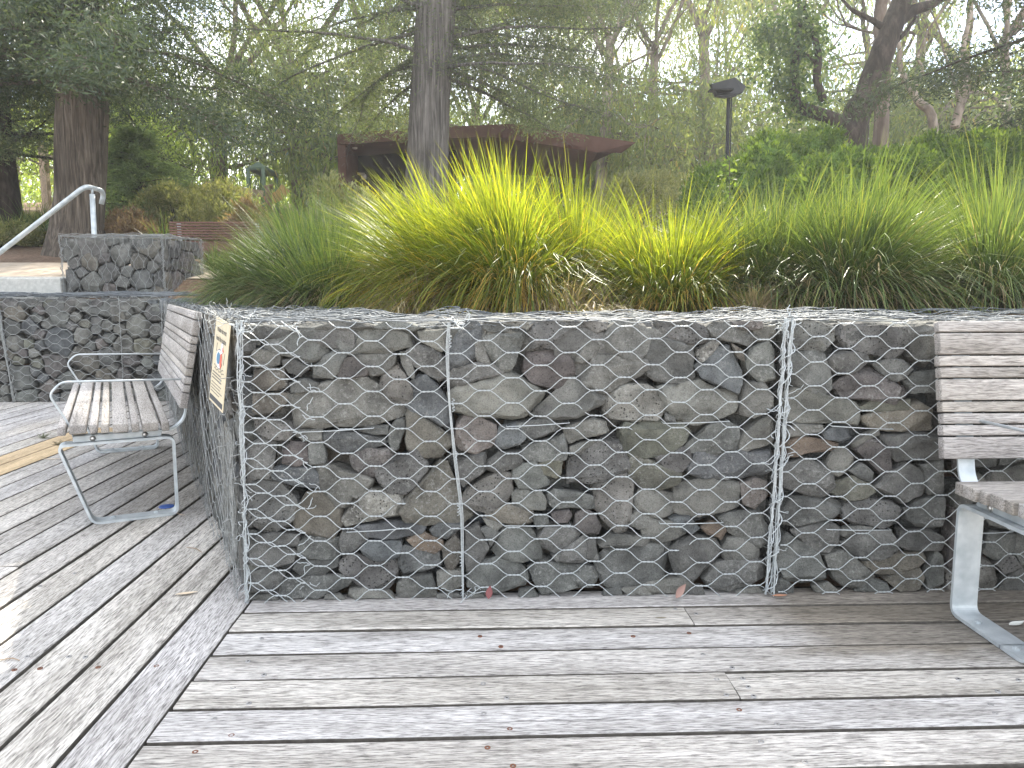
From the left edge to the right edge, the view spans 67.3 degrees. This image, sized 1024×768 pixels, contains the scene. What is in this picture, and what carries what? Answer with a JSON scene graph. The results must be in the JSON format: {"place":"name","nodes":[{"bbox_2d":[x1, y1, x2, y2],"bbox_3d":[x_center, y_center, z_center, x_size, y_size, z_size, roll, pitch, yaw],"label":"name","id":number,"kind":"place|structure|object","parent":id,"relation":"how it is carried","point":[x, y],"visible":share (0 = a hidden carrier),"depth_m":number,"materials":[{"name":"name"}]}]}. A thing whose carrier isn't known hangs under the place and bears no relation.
{"place":"outdoors","nodes":[
{"label":"outdoors","id":0,"kind":"place"},
{"bbox_2d":[0,202,35,241],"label":"grass","id":1,"kind":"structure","parent":0,"point":[16,219],"depth_m":12.38,"materials":[{"name":"green plant"}]},
{"bbox_2d":[0,263,217,277],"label":"gravel path","id":2,"kind":"structure","parent":0,"point":[30,269],"depth_m":9.19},
{"bbox_2d":[121,209,197,240],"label":"grass","id":3,"kind":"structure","parent":0,"point":[162,230],"depth_m":10.88,"materials":[{"name":"green plant"}]},
{"bbox_2d":[194,241,223,269],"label":"grass","id":4,"kind":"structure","parent":0,"point":[209,259],"depth_m":9.29,"materials":[{"name":"green plant"}]},
{"bbox_2d":[0,202,1023,592],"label":"ground","id":5,"kind":"structure","parent":0,"point":[20,254],"depth_m":8.37,"materials":[{"name":"brown soil"}]},
{"bbox_2d":[0,216,45,247],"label":"olive shrub","id":6,"kind":"object","parent":5,"relation":"on","point":[35,237],"visible":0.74,"depth_m":11.97,"materials":[{"name":"green plant"}]},
{"bbox_2d":[2,194,52,240],"bbox_3d":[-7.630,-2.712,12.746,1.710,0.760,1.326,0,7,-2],"label":"grass","id":7,"kind":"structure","parent":5,"relation":"on","point":[42,226],"depth_m":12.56,"materials":[{"name":"green plant"}]},
{"bbox_2d":[10,0,53,206],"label":"gum tree","id":8,"kind":"object","parent":5,"relation":"on","point":[29,183],"visible":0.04,"depth_m":27.74,"materials":[{"name":"green plant"}]},
{"bbox_2d":[0,277,66,298],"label":"concrete kerb","id":9,"kind":"structure","parent":5,"relation":"on","point":[35,284],"depth_m":8.05,"materials":[{"name":"white concrete"}]},
{"bbox_2d":[23,210,48,221],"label":"olive shrub","id":10,"kind":"object","parent":5,"relation":"on","point":[33,215],"visible":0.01,"depth_m":14.21,"materials":[{"name":"green plant"}]},
{"bbox_2d":[38,144,52,214],"bbox_3d":[-11.402,-4.956,19.102,0.558,1.983,0.270,0,7,-2],"label":"timber pole","id":11,"kind":"object","parent":5,"relation":"on","point":[45,186],"visible":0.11,"depth_m":19.08,"materials":[{"name":"wood"}]},
{"bbox_2d":[0,185,105,254],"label":"handrail","id":12,"kind":"object","parent":5,"relation":"on","point":[43,218],"visible":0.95,"depth_m":8.29,"materials":[{"name":"metal"}]},
{"bbox_2d":[11,0,206,207],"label":"gum tree","id":13,"kind":"object","parent":5,"relation":"on","point":[27,175],"visible":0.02,"depth_m":25.55,"materials":[{"name":"green plant"}]},
{"bbox_2d":[0,1,221,224],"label":"conifer tree","id":14,"kind":"object","parent":5,"relation":"on","point":[10,136],"visible":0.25,"depth_m":13.20,"materials":[{"name":"green plant"}]},
{"bbox_2d":[45,122,198,230],"bbox_3d":[-6.309,-3.380,12.963,2.500,2.102,2.542,3,8,24],"label":"young conifer","id":15,"kind":"object","parent":5,"relation":"on","point":[132,150],"visible":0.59,"depth_m":12.85,"materials":[{"name":"green plant"}]},
{"bbox_2d":[58,233,203,297],"bbox_3d":[-4.126,-1.282,8.504,1.261,0.710,0.888,0,7,-2],"label":"gabion basket","id":16,"kind":"object","parent":5,"relation":"on","point":[98,264],"visible":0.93,"depth_m":8.11,"materials":[{"name":"stone"}]},
{"bbox_2d":[104,203,167,238],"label":"russet shrub","id":17,"kind":"object","parent":5,"relation":"on","point":[128,224],"visible":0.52,"depth_m":11.45,"materials":[{"name":"brown plant"}]},
{"bbox_2d":[121,175,223,240],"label":"olive shrub","id":18,"kind":"object","parent":5,"relation":"on","point":[166,194],"visible":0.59,"depth_m":12.22,"materials":[{"name":"green plant"}]},
{"bbox_2d":[0,0,358,256],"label":"conifer tree","id":19,"kind":"object","parent":5,"relation":"on","point":[95,44],"visible":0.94,"depth_m":10.21,"materials":[{"name":"green plant"}]},
{"bbox_2d":[172,177,229,240],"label":"olive shrub","id":20,"kind":"object","parent":5,"relation":"on","point":[202,187],"visible":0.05,"depth_m":12.78,"materials":[{"name":"green plant"}]},
{"bbox_2d":[14,0,406,219],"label":"gum tree","id":21,"kind":"object","parent":5,"relation":"on","point":[220,171],"visible":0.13,"depth_m":21.01,"materials":[{"name":"green plant"}]},
{"bbox_2d":[169,222,266,251],"bbox_3d":[-3.787,-1.814,10.149,1.239,0.602,0.467,0,7,-2],"label":"park bench","id":22,"kind":"object","parent":5,"relation":"on","point":[180,232],"visible":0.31,"depth_m":9.89,"materials":[{"name":"wood"}]},
{"bbox_2d":[169,174,270,240],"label":"olive shrub","id":23,"kind":"object","parent":5,"relation":"on","point":[210,204],"visible":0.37,"depth_m":11.76,"materials":[{"name":"green plant"}]},
{"bbox_2d":[217,192,286,240],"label":"russet shrub","id":24,"kind":"object","parent":5,"relation":"on","point":[241,207],"visible":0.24,"depth_m":11.04,"materials":[{"name":"brown plant"}]},
{"bbox_2d":[246,162,278,212],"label":"play tower","id":25,"kind":"structure","parent":5,"relation":"on","point":[263,171],"depth_m":19.40,"materials":[{"name":"green metal"}]},
{"bbox_2d":[205,181,263,196],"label":"timber beam","id":26,"kind":"structure","parent":25,"relation":"attached to","point":[256,190],"depth_m":19.28,"materials":[{"name":"brown wood"}]},
{"bbox_2d":[263,185,289,203],"bbox_3d":[-5.926,-4.750,19.366,0.790,0.600,0.530,0,7,-2],"label":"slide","id":27,"kind":"object","parent":25,"relation":"attached to","point":[280,187],"visible":0.47,"depth_m":19.11,"materials":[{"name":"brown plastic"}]},
{"bbox_2d":[264,184,273,213],"bbox_3d":[-5.954,-4.390,18.906,0.218,1.011,0.152,0,7,-2],"label":"timber stump","id":28,"kind":"object","parent":5,"relation":"on","point":[269,194],"visible":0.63,"depth_m":18.82,"materials":[{"name":"wood"}]},
{"bbox_2d":[171,159,401,301],"bbox_3d":[-1.459,-1.175,5.879,2.068,1.134,2.342,0,7,-2],"label":"grass clump","id":29,"kind":"object","parent":5,"relation":"on","point":[278,205],"visible":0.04,"depth_m":5.55,"materials":[{"name":"green plant"}]},
{"bbox_2d":[195,199,386,310],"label":"grass clump","id":30,"kind":"object","parent":5,"relation":"on","point":[298,296],"visible":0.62,"depth_m":4.31,"materials":[{"name":"green plant"}]},
{"bbox_2d":[145,0,453,213],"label":"gum tree","id":31,"kind":"object","parent":5,"relation":"on","point":[271,60],"visible":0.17,"depth_m":21.19,"materials":[{"name":"green plant"}]},
{"bbox_2d":[287,167,376,229],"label":"olive shrub","id":32,"kind":"object","parent":5,"relation":"on","point":[339,191],"visible":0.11,"depth_m":9.13,"materials":[{"name":"green plant"}]},
{"bbox_2d":[158,0,524,214],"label":"gum tree","id":33,"kind":"object","parent":5,"relation":"on","point":[292,141],"visible":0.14,"depth_m":22.28,"materials":[{"name":"green plant"}]},
{"bbox_2d":[251,161,450,298],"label":"grass clump","id":34,"kind":"object","parent":5,"relation":"on","point":[362,217],"visible":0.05,"depth_m":5.11,"materials":[{"name":"green plant"}]},
{"bbox_2d":[329,182,414,240],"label":"olive shrub","id":35,"kind":"object","parent":5,"relation":"on","point":[357,204],"visible":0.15,"depth_m":8.47,"materials":[{"name":"green plant"}]},
{"bbox_2d":[335,263,493,313],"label":"dry tuft","id":36,"kind":"object","parent":5,"relation":"on","point":[404,305],"visible":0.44,"depth_m":3.72,"materials":[{"name":"plant"}]},
{"bbox_2d":[171,0,682,217],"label":"conifer tree","id":37,"kind":"object","parent":5,"relation":"on","point":[436,33],"visible":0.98,"depth_m":12.47,"materials":[{"name":"green plant"}]},
{"bbox_2d":[271,133,599,312],"bbox_3d":[-0.301,-0.921,4.182,1.939,1.050,1.774,0,7,-2],"label":"grass clump","id":38,"kind":"object","parent":5,"relation":"on","point":[385,265],"visible":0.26,"depth_m":3.93,"materials":[{"name":"green plant"}]},
{"bbox_2d":[332,0,618,202],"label":"gum tree","id":39,"kind":"object","parent":5,"relation":"on","point":[491,101],"visible":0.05,"depth_m":29.21,"materials":[{"name":"green plant"}]},
{"bbox_2d":[337,124,635,224],"bbox_3d":[-0.526,-4.827,19.799,6.623,2.590,6.500,0,7,-2],"label":"park shelter","id":40,"kind":"object","parent":5,"relation":"on","point":[382,151],"visible":0.35,"depth_m":17.71,"materials":[{"name":"metal"}]},
{"bbox_2d":[327,132,654,313],"bbox_3d":[-0.074,-0.872,4.072,1.827,0.979,2.007,0,7,-2],"label":"grass clump","id":41,"kind":"object","parent":5,"relation":"on","point":[476,251],"visible":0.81,"depth_m":3.67,"materials":[{"name":"green plant"}]},
{"bbox_2d":[20,74,1018,202],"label":"distant scrub","id":42,"kind":"object","parent":5,"relation":"on","point":[52,187],"visible":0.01,"depth_m":41.16,"materials":[{"name":"green plant"}]},
{"bbox_2d":[404,0,665,200],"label":"gum tree","id":43,"kind":"object","parent":5,"relation":"on","point":[546,57],"depth_m":39.16,"materials":[{"name":"green plant"}]},
{"bbox_2d":[477,257,648,314],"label":"dry tuft","id":44,"kind":"object","parent":5,"relation":"on","point":[591,308],"visible":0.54,"depth_m":3.63,"materials":[{"name":"plant"}]},
{"bbox_2d":[463,137,689,310],"bbox_3d":[0.406,-0.920,4.442,2.022,0.982,1.851,-6,9,-39],"label":"grass clump","id":45,"kind":"object","parent":5,"relation":"on","point":[578,217],"visible":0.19,"depth_m":4.19,"materials":[{"name":"green plant"}]},
{"bbox_2d":[449,0,718,215],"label":"gum tree","id":46,"kind":"object","parent":5,"relation":"on","point":[584,36],"visible":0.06,"depth_m":26.88,"materials":[{"name":"green plant"}]},
{"bbox_2d":[274,585,921,594],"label":"deck bearers","id":47,"kind":"object","parent":5,"relation":"on","point":[602,590],"depth_m":2.97,"materials":[{"name":"wood"}]},
{"bbox_2d":[0,400,252,767],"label":"boardwalk","id":48,"kind":"structure","parent":47,"relation":"on","point":[110,640],"depth_m":2.69,"materials":[{"name":"grey wood"}]},
{"bbox_2d":[0,292,49,401],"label":"gabion basket","id":49,"kind":"object","parent":48,"relation":"on","point":[5,391],"visible":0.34,"depth_m":7.17,"materials":[{"name":"stone"}]},
{"bbox_2d":[0,291,207,402],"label":"gabion basket","id":50,"kind":"object","parent":48,"relation":"on","point":[47,338],"visible":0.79,"depth_m":7.15,"materials":[{"name":"grey stone"}]},
{"bbox_2d":[50,304,201,523],"bbox_3d":[-2.123,0.055,4.259,0.641,0.950,1.854,-4,8,-27],"label":"bench","id":51,"kind":"object","parent":48,"relation":"on","point":[177,353],"visible":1,"depth_m":3.65,"materials":[{"name":"wood"}]},
{"bbox_2d":[159,504,174,508],"bbox_3d":[-1.682,0.595,3.749,0.072,0.005,0.072,0,7,-2],"label":"plastic lid","id":52,"kind":"object","parent":48,"relation":"on","point":[165,506],"visible":0.99,"depth_m":3.73,"materials":[{"name":"blue plastic"}]},
{"bbox_2d":[175,591,197,594],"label":"dry leaf","id":53,"kind":"object","parent":48,"relation":"on","point":[182,593],"visible":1,"depth_m":2.68,"materials":[{"name":"beige"}]},
{"bbox_2d":[159,297,262,465],"bbox_3d":[-2.149,-0.185,6.106,1.049,0.988,3.132,-4,8,-26],"label":"gabion basket","id":54,"kind":"object","parent":48,"relation":"on","point":[177,412],"visible":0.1,"depth_m":5.34,"materials":[{"name":"grey stone"}]},
{"bbox_2d":[169,232,270,306],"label":"grass clump","id":55,"kind":"object","parent":54,"relation":"in","point":[223,266],"visible":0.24,"depth_m":5.12,"materials":[{"name":"green plant"}]},
{"bbox_2d":[171,169,380,308],"bbox_3d":[-1.379,-0.931,4.939,1.625,0.881,1.812,0,7,-2],"label":"grass clump","id":56,"kind":"object","parent":54,"relation":"in","point":[290,224],"visible":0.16,"depth_m":4.71,"materials":[{"name":"green plant"}]},
{"bbox_2d":[182,298,405,599],"bbox_3d":[-1.141,0.099,3.647,0.705,1.033,2.228,-3,8,-26],"label":"gabion basket","id":57,"kind":"object","parent":48,"relation":"on","point":[215,438],"visible":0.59,"depth_m":2.85,"materials":[{"name":"stone"}]},
{"bbox_2d":[209,316,230,412],"bbox_3d":[-0.998,-0.070,2.625,0.006,0.297,0.214,3,10,-33],"label":"sign","id":58,"kind":"object","parent":57,"relation":"attached to","point":[220,360],"visible":0.98,"depth_m":2.61,"materials":[{"name":"beige"}]},
{"bbox_2d":[471,0,752,209],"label":"gum tree","id":59,"kind":"object","parent":5,"relation":"on","point":[648,48],"visible":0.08,"depth_m":33.31,"materials":[{"name":"green plant"}]},
{"bbox_2d":[470,0,782,220],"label":"gum tree","id":60,"kind":"object","parent":5,"relation":"on","point":[647,133],"visible":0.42,"depth_m":20.18,"materials":[{"name":"green plant"}]},
{"bbox_2d":[583,162,681,243],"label":"olive shrub","id":61,"kind":"object","parent":5,"relation":"on","point":[635,182],"visible":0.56,"depth_m":11.64,"materials":[{"name":"green plant"}]},
{"bbox_2d":[617,165,689,236],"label":"olive shrub","id":62,"kind":"object","parent":5,"relation":"on","point":[671,179],"visible":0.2,"depth_m":12.67,"materials":[{"name":"green plant"}]},
{"bbox_2d":[486,0,822,216],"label":"gum tree","id":63,"kind":"object","parent":5,"relation":"on","point":[657,56],"visible":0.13,"depth_m":24.59,"materials":[{"name":"green plant"}]},
{"bbox_2d":[538,165,812,312],"bbox_3d":[0.851,-0.789,4.144,1.698,0.796,1.496,0,7,-2],"label":"grass clump","id":64,"kind":"object","parent":5,"relation":"on","point":[671,267],"visible":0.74,"depth_m":3.91,"materials":[{"name":"green plant"}]},
{"bbox_2d":[539,0,857,216],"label":"gum tree","id":65,"kind":"object","parent":5,"relation":"on","point":[702,66],"visible":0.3,"depth_m":21.32,"materials":[{"name":"green plant"}]},
{"bbox_2d":[708,77,745,161],"bbox_3d":[3.309,-3.225,11.836,0.822,2.972,0.370,-4,8,-32],"label":"floodlight","id":66,"kind":"object","parent":5,"relation":"on","point":[731,88],"visible":0.69,"depth_m":11.68,"materials":[{"name":"black metal"}]},
{"bbox_2d":[658,134,801,242],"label":"rounded shrub","id":67,"kind":"object","parent":5,"relation":"on","point":[753,159],"visible":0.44,"depth_m":8.10,"materials":[{"name":"green plant"}]},
{"bbox_2d":[715,152,748,214],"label":"leafy shoot","id":68,"kind":"object","parent":5,"relation":"on","point":[730,181],"visible":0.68,"depth_m":6.10,"materials":[{"name":"green plant"}]},
{"bbox_2d":[714,274,794,313],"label":"dry tuft","id":69,"kind":"object","parent":5,"relation":"on","point":[764,305],"visible":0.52,"depth_m":3.72,"materials":[{"name":"plant"}]},
{"bbox_2d":[598,149,930,310],"bbox_3d":[1.282,-0.844,4.290,1.751,0.869,1.669,0,7,-2],"label":"grass clump","id":70,"kind":"object","parent":5,"relation":"on","point":[749,249],"visible":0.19,"depth_m":3.98,"materials":[{"name":"green plant"}]},
{"bbox_2d":[644,0,887,201],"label":"gum tree","id":71,"kind":"object","parent":5,"relation":"on","point":[757,12],"visible":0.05,"depth_m":35.18,"materials":[{"name":"green plant"}]},
{"bbox_2d":[738,119,850,170],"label":"rounded shrub","id":72,"kind":"object","parent":5,"relation":"on","point":[823,136],"visible":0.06,"depth_m":8.81,"materials":[{"name":"green plant"}]},
{"bbox_2d":[651,139,971,312],"bbox_3d":[1.484,-0.844,4.226,1.694,0.886,1.918,0,7,-2],"label":"grass clump","id":73,"kind":"object","parent":5,"relation":"on","point":[780,211],"visible":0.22,"depth_m":3.88,"materials":[{"name":"green plant"}]},
{"bbox_2d":[636,0,990,197],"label":"gum tree","id":74,"kind":"object","parent":5,"relation":"on","point":[943,15],"visible":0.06,"depth_m":25.79,"materials":[{"name":"green plant"}]},
{"bbox_2d":[769,138,903,224],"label":"rounded shrub","id":75,"kind":"object","parent":5,"relation":"on","point":[856,156],"visible":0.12,"depth_m":7.32,"materials":[{"name":"green plant"}]},
{"bbox_2d":[712,123,1022,313],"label":"grass clump","id":76,"kind":"object","parent":5,"relation":"on","point":[886,231],"visible":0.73,"depth_m":3.69,"materials":[{"name":"green plant"}]},
{"bbox_2d":[789,0,945,150],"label":"forked tree","id":77,"kind":"object","parent":5,"relation":"on","point":[899,15],"visible":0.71,"depth_m":13.51,"materials":[{"name":"brown plant"}]},
{"bbox_2d":[718,0,865,132],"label":"ivy","id":78,"kind":"object","parent":77,"relation":"attached to","point":[779,40],"visible":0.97,"depth_m":13.47,"materials":[{"name":"green plant"}]},
{"bbox_2d":[713,0,1023,139],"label":"gum tree","id":79,"kind":"object","parent":5,"relation":"on","point":[867,25],"visible":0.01,"depth_m":33.55,"materials":[{"name":"green plant"}]},
{"bbox_2d":[842,144,915,220],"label":"rounded shrub","id":80,"kind":"object","parent":5,"relation":"on","point":[874,150],"depth_m":8.26,"materials":[{"name":"green plant"}]},
{"bbox_2d":[872,0,890,149],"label":"straight gum","id":81,"kind":"object","parent":5,"relation":"on","point":[880,11],"visible":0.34,"depth_m":16.58,"materials":[{"name":"pink plant"}]},
{"bbox_2d":[748,0,1023,138],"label":"gum tree","id":82,"kind":"object","parent":5,"relation":"on","point":[920,54],"visible":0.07,"depth_m":28.08,"materials":[{"name":"green plant"}]},
{"bbox_2d":[752,0,1023,150],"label":"gum tree","id":83,"kind":"object","parent":5,"relation":"on","point":[842,19],"visible":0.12,"depth_m":26.91,"materials":[{"name":"green plant"}]},
{"bbox_2d":[793,139,1023,310],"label":"grass clump","id":84,"kind":"object","parent":5,"relation":"on","point":[914,208],"visible":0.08,"depth_m":4.07,"materials":[{"name":"green plant"}]},
{"bbox_2d":[876,140,958,230],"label":"rounded shrub","id":85,"kind":"object","parent":5,"relation":"on","point":[929,157],"visible":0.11,"depth_m":7.75,"materials":[{"name":"green plant"}]},
{"bbox_2d":[816,0,1023,147],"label":"conifer tree","id":86,"kind":"object","parent":5,"relation":"on","point":[946,76],"visible":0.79,"depth_m":10.38,"materials":[{"name":"green plant"}]},
{"bbox_2d":[888,0,973,132],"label":"leaning gum","id":87,"kind":"object","parent":5,"relation":"on","point":[932,119],"visible":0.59,"depth_m":19.54,"materials":[{"name":"brown plant"}]},
{"bbox_2d":[869,0,1023,147],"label":"gum tree","id":88,"kind":"object","parent":5,"relation":"on","point":[990,30],"visible":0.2,"depth_m":22.83,"materials":[{"name":"green plant"}]},
{"bbox_2d":[877,110,1023,301],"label":"grass clump","id":89,"kind":"object","parent":5,"relation":"on","point":[975,177],"visible":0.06,"depth_m":4.42,"materials":[{"name":"green plant"}]},
{"bbox_2d":[897,154,1023,313],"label":"grass clump","id":90,"kind":"object","parent":5,"relation":"on","point":[1014,248],"visible":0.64,"depth_m":3.84,"materials":[{"name":"green plant"}]},
{"bbox_2d":[910,124,1011,217],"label":"rounded shrub","id":91,"kind":"object","parent":5,"relation":"on","point":[943,141],"visible":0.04,"depth_m":8.40,"materials":[{"name":"green plant"}]},
{"bbox_2d":[926,118,1023,222],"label":"grass clump","id":92,"kind":"object","parent":5,"relation":"on","point":[1005,182],"visible":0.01,"depth_m":5.15,"materials":[{"name":"green plant"}]},
{"bbox_2d":[935,121,1023,206],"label":"rounded shrub","id":93,"kind":"object","parent":5,"relation":"on","point":[986,135],"visible":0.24,"depth_m":8.29,"materials":[{"name":"green plant"}]},
{"bbox_2d":[7,0,1023,202],"label":"sky","id":94,"kind":"structure","parent":0,"point":[981,26],"materials":[{"name":"white"}]},
{"bbox_2d":[128,586,1023,767],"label":"boardwalk","id":95,"kind":"structure","parent":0,"point":[922,677],"depth_m":2.06,"materials":[{"name":"grey wood"}]},
{"bbox_2d":[486,586,492,598],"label":"dry leaf","id":96,"kind":"object","parent":95,"relation":"on","point":[489,592],"visible":1,"depth_m":2.60,"materials":[{"name":"red"}]},
{"bbox_2d":[211,305,803,603],"bbox_3d":[-0.184,0.192,3.039,2.276,1.024,1.084,0,7,-2],"label":"gabion basket","id":97,"kind":"object","parent":95,"relation":"on","point":[686,437],"visible":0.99,"depth_m":2.59,"materials":[{"name":"stone"}]},
{"bbox_2d":[676,584,685,597],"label":"dry leaf","id":98,"kind":"object","parent":95,"relation":"on","point":[680,591],"visible":1,"depth_m":2.63,"materials":[{"name":"pink"}]},
{"bbox_2d":[703,306,1023,594],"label":"gabion basket","id":99,"kind":"object","parent":95,"relation":"on","point":[867,463],"visible":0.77,"depth_m":2.65,"materials":[{"name":"stone"}]},
{"bbox_2d":[933,321,1023,662],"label":"bench","id":100,"kind":"object","parent":95,"relation":"on","point":[998,502],"visible":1,"depth_m":2.49,"materials":[{"name":"wood"}]},
{"bbox_2d":[1009,621,1023,624],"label":"dry leaf","id":101,"kind":"object","parent":95,"relation":"on","point":[1016,623],"visible":1,"depth_m":2.44,"materials":[{"name":"white"}]}
]}

